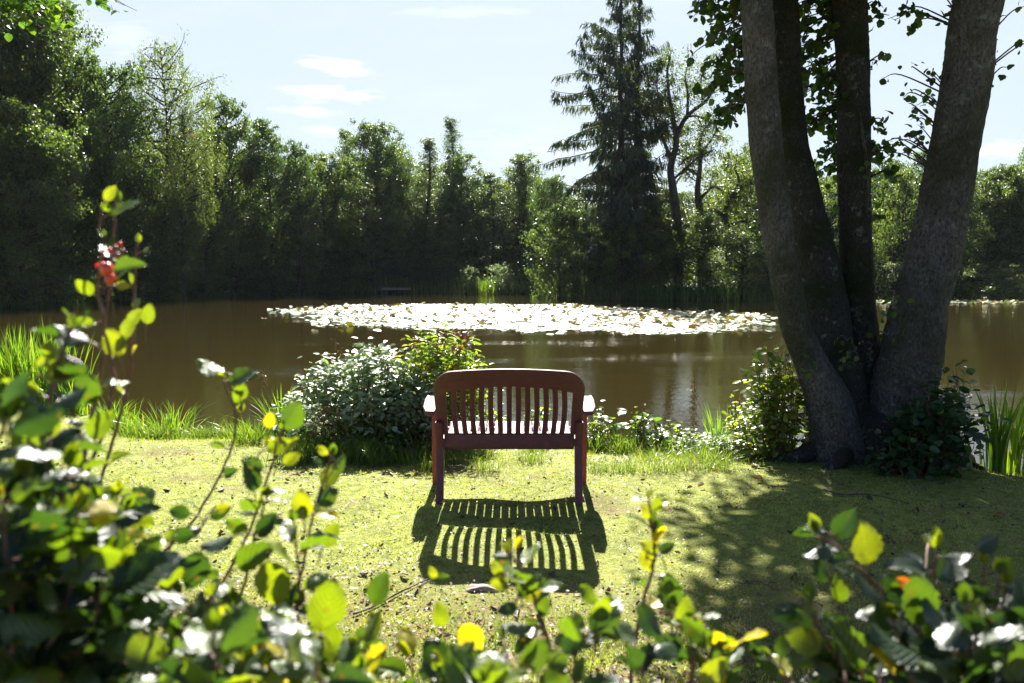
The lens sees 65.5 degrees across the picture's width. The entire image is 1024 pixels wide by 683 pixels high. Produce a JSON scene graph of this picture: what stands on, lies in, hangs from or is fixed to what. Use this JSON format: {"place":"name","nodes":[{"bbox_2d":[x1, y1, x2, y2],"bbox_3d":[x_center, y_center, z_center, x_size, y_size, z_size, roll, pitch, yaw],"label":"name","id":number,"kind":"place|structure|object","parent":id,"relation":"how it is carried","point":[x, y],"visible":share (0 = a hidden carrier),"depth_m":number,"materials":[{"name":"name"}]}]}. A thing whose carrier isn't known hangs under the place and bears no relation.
{"place":"outdoors","nodes":[
{"label":"outdoors","id":0,"kind":"place"},
{"bbox_2d":[267,393,306,438],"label":"bank weed","id":1,"kind":"object","parent":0,"point":[277,430],"visible":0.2,"depth_m":7.33,"materials":[{"name":"green plant"}]},
{"bbox_2d":[79,406,908,682],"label":"bank grass","id":2,"kind":"structure","parent":0,"point":[356,451],"depth_m":6.41,"materials":[{"name":"plant"}]},
{"bbox_2d":[0,230,1023,682],"bbox_3d":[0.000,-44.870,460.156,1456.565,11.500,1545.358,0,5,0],"label":"ground","id":3,"kind":"structure","parent":0,"point":[494,518],"depth_m":4.79,"materials":[{"name":"plant"}]},
{"bbox_2d":[0,34,35,273],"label":"alder tree","id":4,"kind":"object","parent":3,"relation":"on","point":[4,212],"visible":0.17,"depth_m":42.38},
{"bbox_2d":[0,322,84,404],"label":"reed clump","id":5,"kind":"object","parent":3,"relation":"on","point":[10,366],"visible":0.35,"depth_m":9.48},
{"bbox_2d":[6,338,99,408],"bbox_3d":[-5.516,0.385,9.380,1.160,0.882,1.160,0,5,0],"label":"reed clump","id":6,"kind":"object","parent":3,"relation":"on","point":[42,379],"visible":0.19,"depth_m":9.40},
{"bbox_2d":[0,0,115,282],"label":"alder tree","id":7,"kind":"object","parent":3,"relation":"on","point":[4,22],"visible":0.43,"depth_m":43.83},
{"bbox_2d":[0,96,117,307],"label":"alder tree","id":8,"kind":"object","parent":3,"relation":"on","point":[26,277],"visible":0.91,"depth_m":41.45,"materials":[{"name":"plant"}]},
{"bbox_2d":[45,354,83,405],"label":"clump","id":9,"kind":"object","parent":3,"relation":"on","point":[72,359],"visible":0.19,"depth_m":8.92,"materials":[{"name":"green plant"}]},
{"bbox_2d":[0,0,136,41],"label":"overhanging alder","id":10,"kind":"object","parent":3,"relation":"on","point":[18,6],"visible":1,"depth_m":8.66,"materials":[{"name":"green plant"}]},
{"bbox_2d":[35,366,103,415],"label":"reed clump","id":11,"kind":"object","parent":3,"relation":"on","point":[80,407],"visible":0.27,"depth_m":8.77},
{"bbox_2d":[15,249,130,303],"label":"waterside bush","id":12,"kind":"object","parent":3,"relation":"on","point":[88,272],"visible":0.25,"depth_m":47.19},
{"bbox_2d":[0,0,162,299],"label":"alder tree","id":13,"kind":"object","parent":3,"relation":"on","point":[83,69],"visible":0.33,"depth_m":46.63,"materials":[{"name":"plant"}]},
{"bbox_2d":[34,54,179,301],"bbox_3d":[-25.301,-9.046,49.163,8.907,16.402,8.361,1,5,6],"label":"alder tree","id":14,"kind":"object","parent":3,"relation":"on","point":[122,123],"visible":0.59,"depth_m":48.39,"materials":[{"name":"plant"}]},
{"bbox_2d":[79,397,158,428],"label":"sedge clump","id":15,"kind":"object","parent":3,"relation":"on","point":[99,411],"visible":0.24,"depth_m":7.88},
{"bbox_2d":[88,90,163,255],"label":"alder tree","id":16,"kind":"object","parent":3,"relation":"on","point":[138,149],"visible":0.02,"depth_m":64.59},
{"bbox_2d":[111,412,163,435],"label":"sedge clump","id":17,"kind":"object","parent":3,"relation":"on","point":[128,426],"visible":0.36,"depth_m":7.56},
{"bbox_2d":[89,169,196,300],"bbox_3d":[-24.174,-6.356,51.439,7.080,9.894,7.377,-5,7,-43],"label":"alder tree","id":18,"kind":"object","parent":3,"relation":"on","point":[167,295],"visible":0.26,"depth_m":51.17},
{"bbox_2d":[0,186,304,682],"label":"hedge shrub","id":19,"kind":"object","parent":3,"relation":"on","point":[79,572],"visible":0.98,"depth_m":0.90,"materials":[{"name":"green plant"}]},
{"bbox_2d":[84,24,233,293],"bbox_3d":[-23.386,-11.036,53.007,9.678,19.599,7.976,3,6,28],"label":"birch tree","id":20,"kind":"object","parent":3,"relation":"on","point":[167,91],"visible":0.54,"depth_m":52.09,"materials":[{"name":"green plant"}]},
{"bbox_2d":[112,401,229,434],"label":"sedge clump","id":21,"kind":"object","parent":3,"relation":"on","point":[172,421],"visible":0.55,"depth_m":7.78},
{"bbox_2d":[141,99,226,299],"bbox_3d":[-21.224,-8.445,51.362,5.778,14.320,4.762,-1,5,-10],"label":"birch tree","id":22,"kind":"object","parent":3,"relation":"on","point":[188,235],"visible":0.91,"depth_m":51.20,"materials":[{"name":"green plant"}]},
{"bbox_2d":[149,164,243,295],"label":"alder tree","id":23,"kind":"object","parent":3,"relation":"on","point":[192,250],"visible":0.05,"depth_m":59.65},
{"bbox_2d":[162,149,253,296],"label":"alder tree","id":24,"kind":"object","parent":3,"relation":"on","point":[222,277],"visible":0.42,"depth_m":56.99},
{"bbox_2d":[179,89,286,295],"bbox_3d":[-21.396,-10.350,60.538,7.973,16.809,8.308,-4,6,-35],"label":"alder tree","id":25,"kind":"object","parent":3,"relation":"on","point":[242,132],"visible":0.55,"depth_m":59.67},
{"bbox_2d":[186,155,290,278],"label":"alder tree","id":26,"kind":"object","parent":3,"relation":"on","point":[237,190],"visible":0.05,"depth_m":66.01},
{"bbox_2d":[214,412,284,442],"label":"sedge clump","id":27,"kind":"object","parent":3,"relation":"on","point":[254,428],"visible":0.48,"depth_m":7.26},
{"bbox_2d":[221,385,309,437],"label":"sedge clump","id":28,"kind":"object","parent":3,"relation":"on","point":[265,410],"visible":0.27,"depth_m":7.41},
{"bbox_2d":[233,117,319,294],"bbox_3d":[-18.690,-9.815,62.176,6.636,15.230,6.532,0,5,5],"label":"alder tree","id":29,"kind":"object","parent":3,"relation":"on","point":[268,138],"visible":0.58,"depth_m":61.34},
{"bbox_2d":[238,178,316,280],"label":"alder tree","id":30,"kind":"object","parent":3,"relation":"on","point":[267,223],"visible":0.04,"depth_m":66.90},
{"bbox_2d":[263,137,332,294],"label":"alder tree","id":31,"kind":"object","parent":3,"relation":"on","point":[293,225],"visible":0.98,"depth_m":60.92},
{"bbox_2d":[81,443,529,682],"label":"hedge shrub","id":32,"kind":"object","parent":3,"relation":"on","point":[277,643],"visible":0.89,"depth_m":1.04,"materials":[{"name":"green plant"}]},
{"bbox_2d":[307,394,348,453],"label":"dock plant","id":33,"kind":"object","parent":3,"relation":"on","point":[323,410],"visible":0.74,"depth_m":6.70,"materials":[{"name":"green plant"}]},
{"bbox_2d":[288,149,369,293],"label":"alder tree","id":34,"kind":"object","parent":3,"relation":"on","point":[320,166],"visible":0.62,"depth_m":64.70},
{"bbox_2d":[294,198,391,281],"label":"alder tree","id":35,"kind":"object","parent":3,"relation":"on","point":[344,205],"visible":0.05,"depth_m":68.19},
{"bbox_2d":[336,128,363,281],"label":"young spruce","id":36,"kind":"object","parent":3,"relation":"on","point":[341,135],"visible":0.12,"depth_m":70.61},
{"bbox_2d":[289,409,428,455],"bbox_3d":[-1.289,0.823,6.770,1.176,0.559,0.728,0,5,0],"label":"nettle patch","id":37,"kind":"object","parent":3,"relation":"on","point":[366,425],"visible":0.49,"depth_m":6.68,"materials":[{"name":"green plant"}]},
{"bbox_2d":[271,336,457,441],"bbox_3d":[-1.291,0.506,7.007,1.634,1.098,1.114,0,5,0],"label":"bramble bush","id":38,"kind":"object","parent":3,"relation":"on","point":[340,391],"visible":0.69,"depth_m":6.86,"materials":[{"name":"plant"}]},
{"bbox_2d":[318,118,431,292],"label":"alder tree","id":39,"kind":"object","parent":3,"relation":"on","point":[389,219],"visible":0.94,"depth_m":65.41,"materials":[{"name":"plant"}]},
{"bbox_2d":[368,148,441,277],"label":"alder tree","id":40,"kind":"object","parent":3,"relation":"on","point":[411,180],"visible":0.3,"depth_m":69.16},
{"bbox_2d":[376,196,447,278],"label":"alder tree","id":41,"kind":"object","parent":3,"relation":"on","point":[413,238],"visible":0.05,"depth_m":70.57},
{"bbox_2d":[369,366,460,442],"bbox_3d":[-0.874,0.614,6.930,0.808,0.789,0.717,-5,7,-43],"label":"bramble bush","id":42,"kind":"object","parent":3,"relation":"on","point":[406,402],"visible":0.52,"depth_m":6.77,"materials":[{"name":"green plant"}]},
{"bbox_2d":[390,415,449,459],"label":"ground weeds","id":43,"kind":"object","parent":3,"relation":"on","point":[410,434],"visible":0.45,"depth_m":6.65,"materials":[{"name":"green plant"}]},
{"bbox_2d":[404,137,451,282],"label":"alder tree","id":44,"kind":"object","parent":3,"relation":"on","point":[427,148],"visible":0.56,"depth_m":68.65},
{"bbox_2d":[406,212,464,286],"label":"alder tree","id":45,"kind":"object","parent":3,"relation":"on","point":[432,262],"visible":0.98,"depth_m":66.92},
{"bbox_2d":[369,275,502,291],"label":"grass","id":46,"kind":"structure","parent":3,"relation":"on","point":[399,279],"depth_m":68.06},
{"bbox_2d":[402,160,485,247],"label":"alder tree","id":47,"kind":"object","parent":3,"relation":"on","point":[436,173],"visible":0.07,"depth_m":78.85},
{"bbox_2d":[390,311,504,425],"bbox_3d":[-0.608,0.391,7.115,1.189,1.329,0.899,0,5,0],"label":"balsam plant","id":48,"kind":"object","parent":3,"relation":"on","point":[437,361],"visible":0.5,"depth_m":7.01,"materials":[{"name":"green plant"}]},
{"bbox_2d":[415,152,494,276],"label":"alder tree","id":49,"kind":"object","parent":3,"relation":"on","point":[455,173],"visible":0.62,"depth_m":72.14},
{"bbox_2d":[404,191,506,277],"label":"alder tree","id":50,"kind":"object","parent":3,"relation":"on","point":[454,209],"visible":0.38,"depth_m":70.91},
{"bbox_2d":[440,115,477,267],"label":"alder tree","id":51,"kind":"object","parent":3,"relation":"on","point":[449,123],"visible":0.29,"depth_m":76.47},
{"bbox_2d":[455,265,478,289],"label":"waterside bush","id":52,"kind":"object","parent":3,"relation":"on","point":[470,269],"visible":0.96,"depth_m":62.25,"materials":[{"name":"green plant"}]},
{"bbox_2d":[466,584,497,591],"bbox_3d":[-0.142,1.189,3.820,0.162,0.043,0.052,0,5,0],"label":"stone","id":53,"kind":"object","parent":3,"relation":"on","point":[477,587],"visible":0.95,"depth_m":3.81,"materials":[{"name":"stone"}]},
{"bbox_2d":[466,449,512,459],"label":"grass tuft","id":54,"kind":"object","parent":3,"relation":"on","point":[482,451],"visible":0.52,"depth_m":6.54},
{"bbox_2d":[462,172,516,275],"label":"alder tree","id":55,"kind":"object","parent":3,"relation":"on","point":[487,179],"visible":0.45,"depth_m":74.44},
{"bbox_2d":[485,262,516,290],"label":"waterside bush","id":56,"kind":"object","parent":3,"relation":"on","point":[496,270],"visible":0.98,"depth_m":62.04,"materials":[{"name":"green plant"}]},
{"bbox_2d":[423,369,594,504],"bbox_3d":[-0.018,0.595,5.338,1.170,0.945,0.949,0,5,0],"label":"garden bench","id":57,"kind":"object","parent":3,"relation":"on","point":[509,433],"visible":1,"depth_m":5.18,"materials":[{"name":"brown wood"}]},
{"bbox_2d":[0,271,1023,307],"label":"shore reeds","id":58,"kind":"object","parent":3,"relation":"on","point":[660,291],"visible":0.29,"depth_m":53.13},
{"bbox_2d":[0,231,1023,304],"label":"undergrowth","id":59,"kind":"object","parent":3,"relation":"on","point":[480,274],"visible":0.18,"depth_m":59.45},
{"bbox_2d":[0,440,1023,682],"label":"leaf litter","id":60,"kind":"object","parent":3,"relation":"on","point":[637,602],"visible":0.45,"depth_m":4.12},
{"bbox_2d":[474,150,555,278],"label":"alder tree","id":61,"kind":"object","parent":3,"relation":"on","point":[529,179],"visible":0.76,"depth_m":71.31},
{"bbox_2d":[505,154,529,277],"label":"alder tree","id":62,"kind":"object","parent":3,"relation":"on","point":[517,221],"visible":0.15,"depth_m":73.23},
{"bbox_2d":[445,536,623,682],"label":"hedge shrub","id":63,"kind":"object","parent":3,"relation":"on","point":[537,654],"visible":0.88,"depth_m":1.06,"materials":[{"name":"green plant"}]},
{"bbox_2d":[520,263,551,294],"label":"waterside bush","id":64,"kind":"object","parent":3,"relation":"on","point":[527,288],"visible":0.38,"depth_m":62.85,"materials":[{"name":"green plant"}]},
{"bbox_2d":[514,174,582,280],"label":"alder tree","id":65,"kind":"object","parent":3,"relation":"on","point":[541,196],"visible":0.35,"depth_m":64.91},
{"bbox_2d":[518,191,603,298],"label":"alder tree","id":66,"kind":"object","parent":3,"relation":"on","point":[553,249],"visible":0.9,"depth_m":54.16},
{"bbox_2d":[540,218,632,284],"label":"alder tree","id":67,"kind":"object","parent":3,"relation":"on","point":[594,233],"visible":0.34,"depth_m":54.47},
{"bbox_2d":[587,398,615,443],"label":"bank weed","id":68,"kind":"object","parent":3,"relation":"on","point":[597,423],"visible":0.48,"depth_m":7.10,"materials":[{"name":"green plant"}]},
{"bbox_2d":[528,0,688,285],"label":"spruce tree","id":69,"kind":"object","parent":3,"relation":"on","point":[609,123],"visible":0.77,"depth_m":53.97,"materials":[{"name":"plant"}]},
{"bbox_2d":[596,410,628,441],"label":"water plant","id":70,"kind":"object","parent":3,"relation":"on","point":[616,426],"visible":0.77,"depth_m":7.08,"materials":[{"name":"green plant"}]},
{"bbox_2d":[581,222,669,297],"bbox_3d":[7.584,-5.136,52.611,6.129,5.316,5.793,0,5,-1],"label":"willow shrub","id":71,"kind":"object","parent":3,"relation":"on","point":[627,254],"visible":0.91,"depth_m":52.07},
{"bbox_2d":[614,408,647,442],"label":"water plant","id":72,"kind":"object","parent":3,"relation":"on","point":[626,426],"visible":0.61,"depth_m":7.09,"materials":[{"name":"green plant"}]},
{"bbox_2d":[579,0,692,285],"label":"spruce tree","id":73,"kind":"object","parent":3,"relation":"on","point":[639,45],"visible":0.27,"depth_m":55.36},
{"bbox_2d":[609,445,688,461],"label":"grass tuft","id":74,"kind":"object","parent":3,"relation":"on","point":[651,454],"visible":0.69,"depth_m":6.52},
{"bbox_2d":[630,404,668,451],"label":"bank weed","id":75,"kind":"object","parent":3,"relation":"on","point":[638,427],"visible":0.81,"depth_m":7.01,"materials":[{"name":"green plant"}]},
{"bbox_2d":[620,204,697,289],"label":"alder tree","id":76,"kind":"object","parent":3,"relation":"on","point":[650,227],"visible":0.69,"depth_m":52.83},
{"bbox_2d":[613,191,717,260],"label":"alder tree","id":77,"kind":"object","parent":3,"relation":"on","point":[684,203],"visible":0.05,"depth_m":68.19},
{"bbox_2d":[599,489,768,682],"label":"hedge shrub","id":78,"kind":"object","parent":3,"relation":"on","point":[725,652],"visible":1,"depth_m":1.04,"materials":[{"name":"green plant"}]},
{"bbox_2d":[634,43,736,287],"bbox_3d":[11.206,-11.482,52.692,7.197,16.679,4.841,-2,6,-24],"label":"old alder","id":79,"kind":"object","parent":3,"relation":"on","point":[672,116],"visible":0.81,"depth_m":52.83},
{"bbox_2d":[668,426,707,455],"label":"bank weed","id":80,"kind":"object","parent":3,"relation":"on","point":[688,438],"visible":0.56,"depth_m":6.83,"materials":[{"name":"green plant"}]},
{"bbox_2d":[658,106,739,283],"bbox_3d":[12.400,-9.754,54.341,5.685,12.511,4.281,0,5,0],"label":"old alder","id":81,"kind":"object","parent":3,"relation":"on","point":[697,172],"visible":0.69,"depth_m":53.82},
{"bbox_2d":[656,209,749,287],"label":"alder tree","id":82,"kind":"object","parent":3,"relation":"on","point":[701,225],"visible":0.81,"depth_m":51.98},
{"bbox_2d":[672,191,740,257],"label":"alder tree","id":83,"kind":"object","parent":3,"relation":"on","point":[692,195],"visible":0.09,"depth_m":70.05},
{"bbox_2d":[665,144,759,282],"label":"old alder","id":84,"kind":"object","parent":3,"relation":"on","point":[745,174],"visible":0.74,"depth_m":55.02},
{"bbox_2d":[677,444,758,467],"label":"grass tuft","id":85,"kind":"object","parent":3,"relation":"on","point":[710,458],"visible":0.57,"depth_m":6.41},
{"bbox_2d":[693,428,744,457],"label":"bank weed","id":86,"kind":"object","parent":3,"relation":"on","point":[724,442],"visible":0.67,"depth_m":6.68,"materials":[{"name":"green plant"}]},
{"bbox_2d":[694,403,751,455],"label":"sedge clump","id":87,"kind":"object","parent":3,"relation":"on","point":[714,427],"visible":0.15,"depth_m":7.01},
{"bbox_2d":[701,142,764,272],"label":"alder tree","id":88,"kind":"object","parent":3,"relation":"on","point":[729,155],"visible":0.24,"depth_m":60.75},
{"bbox_2d":[696,220,770,299],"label":"willow shrub","id":89,"kind":"object","parent":3,"relation":"on","point":[745,238],"visible":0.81,"depth_m":50.17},
{"bbox_2d":[716,394,756,448],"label":"bank weed","id":90,"kind":"object","parent":3,"relation":"on","point":[734,412],"visible":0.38,"depth_m":6.96,"materials":[{"name":"green plant"}]},
{"bbox_2d":[733,238,772,297],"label":"willow shrub","id":91,"kind":"object","parent":3,"relation":"on","point":[757,270],"visible":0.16,"depth_m":51.20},
{"bbox_2d":[724,389,808,464],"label":"alder bush","id":92,"kind":"object","parent":3,"relation":"on","point":[769,439],"visible":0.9,"depth_m":6.52,"materials":[{"name":"green plant"}]},
{"bbox_2d":[732,336,807,450],"bbox_3d":[2.218,0.508,6.703,0.744,1.102,0.618,0,5,0],"label":"alder bush","id":93,"kind":"object","parent":3,"relation":"on","point":[776,383],"visible":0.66,"depth_m":6.62,"materials":[{"name":"green plant"}]},
{"bbox_2d":[735,159,837,266],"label":"alder tree","id":94,"kind":"object","parent":3,"relation":"on","point":[831,182],"visible":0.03,"depth_m":58.55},
{"bbox_2d":[819,175,873,254],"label":"alder tree","id":95,"kind":"object","parent":3,"relation":"on","point":[835,231],"visible":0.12,"depth_m":60.51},
{"bbox_2d":[685,0,1023,473],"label":"alder","id":96,"kind":"object","parent":3,"relation":"on","point":[857,377],"visible":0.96,"depth_m":6.46,"materials":[{"name":"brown plant"}]},
{"bbox_2d":[823,488,908,503],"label":"twig on ground","id":97,"kind":"object","parent":3,"relation":"on","point":[827,490],"visible":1,"depth_m":5.42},
{"bbox_2d":[749,509,1023,682],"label":"hedge shrub","id":98,"kind":"object","parent":3,"relation":"on","point":[976,641],"visible":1,"depth_m":1.08,"materials":[{"name":"green plant"}]},
{"bbox_2d":[871,159,917,283],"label":"alder tree","id":99,"kind":"object","parent":3,"relation":"on","point":[874,180],"visible":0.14,"depth_m":62.42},
{"bbox_2d":[872,156,920,295],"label":"alder tree","id":100,"kind":"object","parent":3,"relation":"on","point":[898,232],"visible":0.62,"depth_m":56.82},
{"bbox_2d":[891,150,926,202],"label":"alder tree","id":101,"kind":"object","parent":3,"relation":"on","point":[915,164],"visible":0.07,"depth_m":64.67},
{"bbox_2d":[863,416,971,482],"bbox_3d":[3.047,0.845,5.966,0.780,0.550,0.650,0,5,0],"label":"shade bush","id":102,"kind":"object","parent":3,"relation":"on","point":[912,461],"visible":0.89,"depth_m":5.94,"materials":[{"name":"green plant"}]},
{"bbox_2d":[874,257,962,298],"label":"waterside bush","id":103,"kind":"object","parent":3,"relation":"on","point":[896,266],"visible":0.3,"depth_m":54.91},
{"bbox_2d":[884,376,1012,477],"bbox_3d":[3.241,0.698,6.111,0.833,0.873,0.772,0,5,0],"label":"shade bush","id":104,"kind":"object","parent":3,"relation":"on","point":[937,411],"visible":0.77,"depth_m":5.94,"materials":[{"name":"green plant"}]},
{"bbox_2d":[914,171,996,284],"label":"alder tree","id":105,"kind":"object","parent":3,"relation":"on","point":[972,225],"visible":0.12,"depth_m":56.28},
{"bbox_2d":[934,360,979,441],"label":"shade bush","id":106,"kind":"object","parent":3,"relation":"on","point":[970,371],"visible":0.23,"depth_m":6.28,"materials":[{"name":"green plant"}]},
{"bbox_2d":[954,260,1023,299],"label":"waterside bush","id":107,"kind":"object","parent":3,"relation":"on","point":[967,273],"visible":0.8,"depth_m":52.44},
{"bbox_2d":[962,167,1023,275],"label":"alder tree","id":108,"kind":"object","parent":3,"relation":"on","point":[986,190],"visible":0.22,"depth_m":59.73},
{"bbox_2d":[963,380,1023,474],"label":"iris clump","id":109,"kind":"object","parent":3,"relation":"on","point":[996,449],"visible":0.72,"depth_m":6.22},
{"bbox_2d":[972,163,1023,277],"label":"alder tree","id":110,"kind":"object","parent":3,"relation":"on","point":[1013,178],"visible":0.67,"depth_m":58.66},
{"bbox_2d":[972,386,1023,473],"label":"iris clump","id":111,"kind":"object","parent":3,"relation":"on","point":[1020,447],"visible":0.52,"depth_m":6.37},
{"bbox_2d":[996,141,1023,259],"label":"alder tree","id":112,"kind":"object","parent":3,"relation":"on","point":[1021,166],"visible":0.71,"depth_m":57.74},
{"bbox_2d":[0,293,1023,471],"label":"water","id":113,"kind":"structure","parent":0,"point":[614,370],"depth_m":19.60,"materials":[{"name":"brown liquid"}]},
{"bbox_2d":[266,299,1023,330],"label":"lily pad carpet","id":114,"kind":"object","parent":113,"relation":"on","point":[549,317],"visible":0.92,"depth_m":33.02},
{"bbox_2d":[12,0,1023,215],"label":"sky","id":115,"kind":"structure","parent":0,"point":[307,67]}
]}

